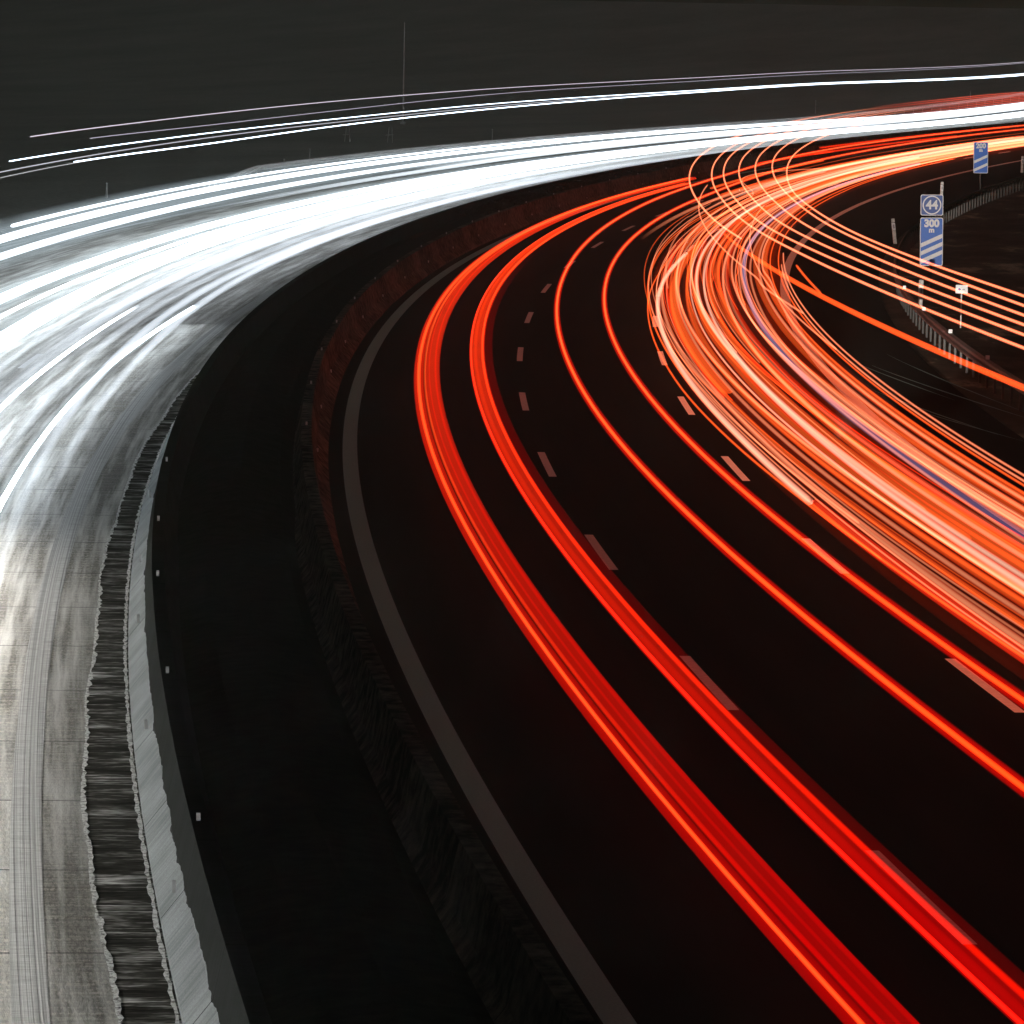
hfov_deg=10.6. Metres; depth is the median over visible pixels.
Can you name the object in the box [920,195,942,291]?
exit countdown sign
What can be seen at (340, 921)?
median soil
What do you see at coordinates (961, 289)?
kilometre plate
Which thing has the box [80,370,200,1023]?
gutter
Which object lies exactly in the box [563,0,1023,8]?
sky
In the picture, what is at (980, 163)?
exit countdown sign
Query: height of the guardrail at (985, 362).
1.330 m
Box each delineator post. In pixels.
[891,218,896,243]
[918,280,923,306]
[940,182,943,194]
[1021,156,1023,172]
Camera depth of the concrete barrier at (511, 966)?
69.97 m
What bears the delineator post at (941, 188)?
on the ground
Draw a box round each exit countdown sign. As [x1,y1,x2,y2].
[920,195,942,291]
[973,142,987,200]
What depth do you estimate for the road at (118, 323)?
135.01 m
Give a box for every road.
[0,103,1023,1023]
[328,136,1023,1023]
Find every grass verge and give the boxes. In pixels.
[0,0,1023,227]
[879,181,1023,437]
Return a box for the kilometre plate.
[955,285,967,327]
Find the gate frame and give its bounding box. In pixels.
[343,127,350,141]
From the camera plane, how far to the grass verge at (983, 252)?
183.00 m
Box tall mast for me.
[400,22,404,123]
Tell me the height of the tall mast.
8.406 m
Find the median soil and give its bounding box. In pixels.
[178,179,610,1023]
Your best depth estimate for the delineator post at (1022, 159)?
337.35 m
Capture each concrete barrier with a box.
[128,121,1023,1023]
[293,124,1023,1023]
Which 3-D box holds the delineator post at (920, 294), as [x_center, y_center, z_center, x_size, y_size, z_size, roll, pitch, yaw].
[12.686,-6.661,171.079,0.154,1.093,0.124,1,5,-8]
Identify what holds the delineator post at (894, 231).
on the ground
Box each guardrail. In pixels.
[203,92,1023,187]
[893,175,1023,410]

